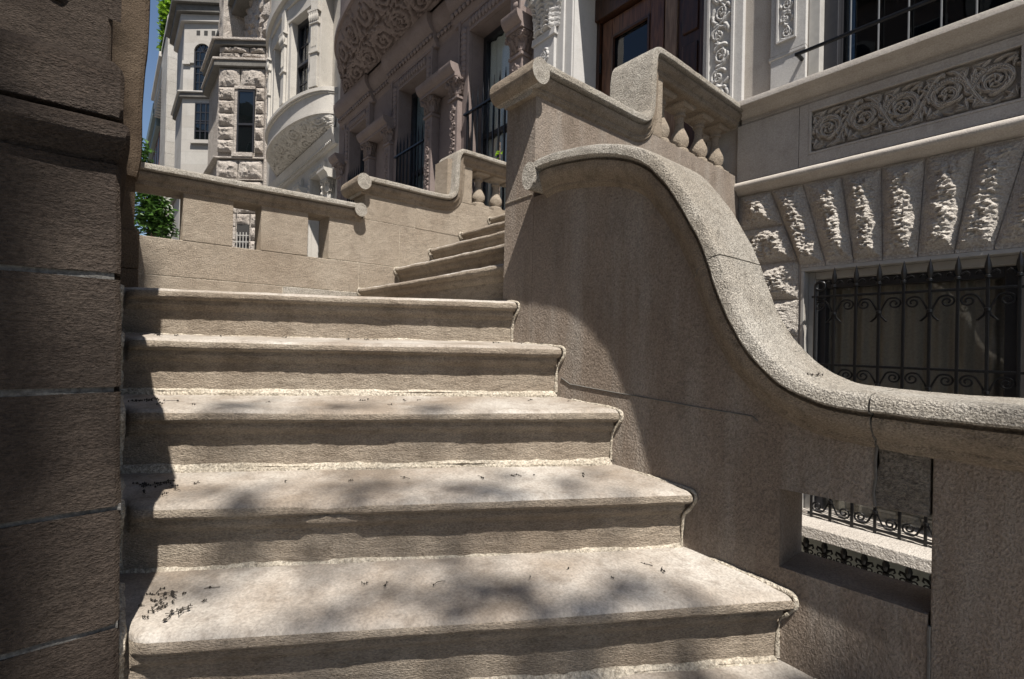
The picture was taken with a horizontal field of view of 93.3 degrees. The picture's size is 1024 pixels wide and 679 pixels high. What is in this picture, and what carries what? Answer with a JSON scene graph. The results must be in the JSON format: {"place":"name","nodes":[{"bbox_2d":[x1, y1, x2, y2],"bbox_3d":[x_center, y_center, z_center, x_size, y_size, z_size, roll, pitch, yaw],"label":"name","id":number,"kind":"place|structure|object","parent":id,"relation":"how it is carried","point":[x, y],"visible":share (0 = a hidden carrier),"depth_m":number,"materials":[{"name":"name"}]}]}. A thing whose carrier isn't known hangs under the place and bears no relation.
{"place":"outdoors","nodes":[
{"label":"outdoors","id":0,"kind":"place"},
{"bbox_2d":[0,0,129,678],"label":"gate pier","id":1,"kind":"structure","parent":0,"point":[64,142],"depth_m":0.84,"materials":[{"name":"stone"}]},
{"bbox_2d":[135,0,162,235],"label":"sky","id":2,"kind":"structure","parent":0,"point":[152,58],"materials":[{"name":"blue"}]},
{"bbox_3d":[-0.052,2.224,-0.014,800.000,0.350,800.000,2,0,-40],"label":"ground","id":3,"kind":"structure","parent":0,"visible":0},
{"bbox_2d":[145,103,160,236],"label":"brick house","id":4,"kind":"structure","parent":3,"relation":"on","point":[153,136],"depth_m":28.28,"materials":[{"name":"brick"}]},
{"bbox_2d":[152,138,158,236],"bbox_3d":[-22.207,-6.481,29.902,0.020,10.300,6.300,2,0,-40],"label":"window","id":5,"kind":"structure","parent":4,"relation":"in","point":[156,156],"depth_m":28.89,"materials":[{"name":"grey glass"}]},
{"bbox_2d":[151,51,162,118],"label":"corniced house","id":6,"kind":"structure","parent":3,"relation":"on","point":[156,92],"depth_m":24.42,"materials":[{"name":"grey stone"}]},
{"bbox_2d":[156,0,170,51],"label":"roof tree","id":7,"kind":"object","parent":6,"relation":"on","point":[163,8],"visible":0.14,"depth_m":22.61,"materials":[{"name":"green plant"}]},
{"bbox_2d":[159,14,177,238],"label":"ashlar house","id":8,"kind":"structure","parent":3,"relation":"on","point":[168,96],"depth_m":20.14,"materials":[{"name":"stone"}]},
{"bbox_2d":[165,0,219,239],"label":"turret house","id":9,"kind":"structure","parent":3,"relation":"on","point":[191,28],"depth_m":16.66,"materials":[{"name":"beige stone"}]},
{"bbox_2d":[182,40,209,90],"bbox_3d":[-10.666,-9.421,16.631,1.298,1.748,0.080,1,0,0],"label":"arched window","id":10,"kind":"structure","parent":9,"relation":"in","point":[198,50],"depth_m":16.65,"materials":[{"name":"white stone"}]},
{"bbox_2d":[189,102,208,143],"bbox_3d":[-10.648,-7.436,16.609,0.750,1.420,0.100,1,0,0],"label":"window","id":11,"kind":"structure","parent":9,"relation":"in","point":[201,121],"depth_m":16.65,"materials":[{"name":"black glass"}]},
{"bbox_2d":[201,0,270,248],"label":"rock faced house","id":12,"kind":"structure","parent":3,"relation":"on","point":[233,86],"depth_m":12.61,"materials":[{"name":"grey stone"}]},
{"bbox_2d":[234,224,248,248],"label":"arched window","id":13,"kind":"structure","parent":12,"relation":"in","point":[242,235],"depth_m":12.61,"materials":[{"name":"grey paint"}]},
{"bbox_2d":[231,86,255,156],"bbox_3d":[-6.984,-5.675,12.593,0.546,1.860,0.126,1,0,0],"label":"window","id":14,"kind":"structure","parent":12,"relation":"in","point":[244,105],"depth_m":12.62,"materials":[{"name":"black glass"}]},
{"bbox_2d":[265,0,340,257],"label":"limestone house","id":15,"kind":"structure","parent":3,"relation":"on","point":[303,81],"depth_m":9.30,"materials":[{"name":"beige stone"}]},
{"bbox_2d":[272,21,281,114],"bbox_3d":[-4.690,-5.462,9.948,0.260,1.829,0.880,2,0,-39],"label":"window","id":16,"kind":"structure","parent":15,"relation":"in","point":[276,48],"depth_m":10.17,"materials":[{"name":"stone"}]},
{"bbox_2d":[292,179,303,189],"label":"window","id":17,"kind":"structure","parent":15,"relation":"in","point":[300,183],"depth_m":10.15,"materials":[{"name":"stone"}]},
{"bbox_2d":[287,0,310,99],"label":"window","id":18,"kind":"structure","parent":15,"relation":"in","point":[298,22],"depth_m":9.30,"materials":[{"name":"stone"}]},
{"bbox_2d":[307,161,326,257],"bbox_3d":[-3.740,-1.928,9.403,0.279,2.800,0.910,2,0,-40],"label":"window","id":19,"kind":"structure","parent":15,"relation":"in","point":[312,174],"depth_m":9.60,"materials":[{"name":"stone"}]},
{"bbox_2d":[328,0,533,209],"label":"brownstone house","id":20,"kind":"structure","parent":3,"relation":"on","point":[404,67],"depth_m":6.00,"materials":[{"name":"brown stone"}]},
{"bbox_2d":[347,165,363,201],"bbox_3d":[-2.539,-1.885,7.762,0.035,1.750,0.730,2,0,-40],"label":"window guard","id":21,"kind":"object","parent":20,"relation":"attached to","point":[352,176],"visible":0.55,"depth_m":7.79,"materials":[{"name":"black metal"}]},
{"bbox_2d":[342,102,373,200],"bbox_3d":[-2.422,-2.267,7.854,0.315,2.720,1.040,2,0,-40],"label":"window","id":22,"kind":"structure","parent":20,"relation":"in","point":[367,115],"depth_m":8.05,"materials":[{"name":"brown stone"}]},
{"bbox_2d":[394,123,423,188],"bbox_3d":[-1.373,-1.867,6.365,0.035,1.750,0.810,2,0,-40],"label":"window guard","id":23,"kind":"object","parent":20,"relation":"attached to","point":[407,150],"visible":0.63,"depth_m":6.32,"materials":[{"name":"black metal"}]},
{"bbox_2d":[391,46,436,188],"bbox_3d":[-1.256,-2.249,6.457,0.315,2.720,1.120,2,0,-40],"label":"window","id":24,"kind":"structure","parent":20,"relation":"in","point":[428,64],"depth_m":6.69,"materials":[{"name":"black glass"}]},
{"bbox_2d":[463,70,506,209],"bbox_3d":[-0.293,-1.850,5.071,0.035,1.750,0.780,2,0,-40],"label":"window guard","id":25,"kind":"object","parent":20,"relation":"attached to","point":[478,107],"visible":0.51,"depth_m":5.04,"materials":[{"name":"black metal"}]},
{"bbox_2d":[458,0,525,209],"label":"window","id":26,"kind":"structure","parent":20,"relation":"in","point":[496,54],"depth_m":5.39,"materials":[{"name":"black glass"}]},
{"bbox_2d":[495,142,502,195],"bbox_3d":[-0.139,-1.448,4.729,0.082,0.950,0.087,1,0,0],"label":"window plant","id":27,"kind":"object","parent":20,"relation":"on","point":[499,153],"depth_m":4.71,"materials":[{"name":"green plant"}]},
{"bbox_2d":[522,144,1023,678],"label":"wing wall","id":28,"kind":"structure","parent":3,"relation":"on","point":[656,314],"depth_m":1.23,"materials":[{"name":"stone"}]},
{"bbox_2d":[524,0,1023,588],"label":"limestone house","id":29,"kind":"structure","parent":3,"relation":"on","point":[892,146],"depth_m":2.54,"materials":[{"name":"beige stone"}]},
{"bbox_2d":[595,0,706,155],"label":"door","id":30,"kind":"structure","parent":29,"relation":"in","point":[626,29],"depth_m":3.98,"materials":[{"name":"brown wood"}]},
{"bbox_2d":[795,0,935,60],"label":"window rail","id":31,"kind":"object","parent":29,"relation":"attached to","point":[799,56],"depth_m":2.45,"materials":[{"name":"black metal"}]},
{"bbox_2d":[802,537,930,588],"bbox_3d":[1.924,1.510,2.231,0.032,0.900,1.130,2,0,-40],"label":"window guard","id":32,"kind":"object","parent":29,"relation":"attached to","point":[886,569],"visible":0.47,"depth_m":2.42,"materials":[{"name":"black metal"}]},
{"bbox_2d":[808,0,1013,75],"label":"window","id":33,"kind":"structure","parent":29,"relation":"in","point":[828,19],"depth_m":2.64,"materials":[{"name":"black glass"}]},
{"bbox_2d":[800,247,1023,531],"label":"window","id":34,"kind":"structure","parent":29,"relation":"in","point":[1003,331],"depth_m":2.47,"materials":[{"name":"grey paint"}]},
{"bbox_2d":[807,251,1023,546],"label":"window guard","id":35,"kind":"object","parent":29,"relation":"attached to","point":[987,273],"visible":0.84,"depth_m":2.31,"materials":[{"name":"black metal"}]},
{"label":"pavement","id":36,"kind":"structure","parent":0,"visible":0},
{"bbox_2d":[134,138,178,238],"bbox_3d":[-10.512,-2.120,14.034,1.515,7.482,1.575,2,0,-40],"label":"street tree","id":37,"kind":"object","parent":36,"relation":"on","point":[152,211],"visible":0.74,"depth_m":13.85,"materials":[{"name":"green plant"}]},
{"bbox_2d":[119,284,815,678],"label":"stone staircase","id":38,"kind":"structure","parent":36,"relation":"on","point":[271,390],"depth_m":1.28,"materials":[{"name":"beige stone"}]},
{"bbox_2d":[112,0,149,287],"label":"stone column","id":39,"kind":"structure","parent":38,"relation":"on","point":[130,37],"depth_m":2.46,"materials":[{"name":"stone"}]},
{"bbox_2d":[135,162,366,295],"bbox_3d":[-1.608,-0.490,3.007,1.323,0.907,0.314,2,0,-40],"label":"landing balustrade","id":40,"kind":"object","parent":38,"relation":"on","point":[201,253],"visible":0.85,"depth_m":2.86,"materials":[{"name":"stone"}]},
{"bbox_2d":[319,149,505,295],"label":"stair parapet","id":41,"kind":"structure","parent":38,"relation":"on","point":[400,225],"depth_m":3.57,"materials":[{"name":"stone"}]},
{"bbox_2d":[128,333,822,620],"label":"fallen twigs","id":42,"kind":"object","parent":38,"relation":"on","point":[143,485],"visible":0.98,"depth_m":1.15,"materials":[{"name":"brown plant"}]},
{"bbox_2d":[357,156,706,300],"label":"stone staircase","id":43,"kind":"structure","parent":38,"relation":"on","point":[469,265],"depth_m":2.82,"materials":[{"name":"beige stone"}]},
{"bbox_2d":[490,47,743,342],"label":"stair parapet","id":44,"kind":"structure","parent":43,"relation":"attached to","point":[551,109],"depth_m":2.13,"materials":[{"name":"stone"}]}
]}

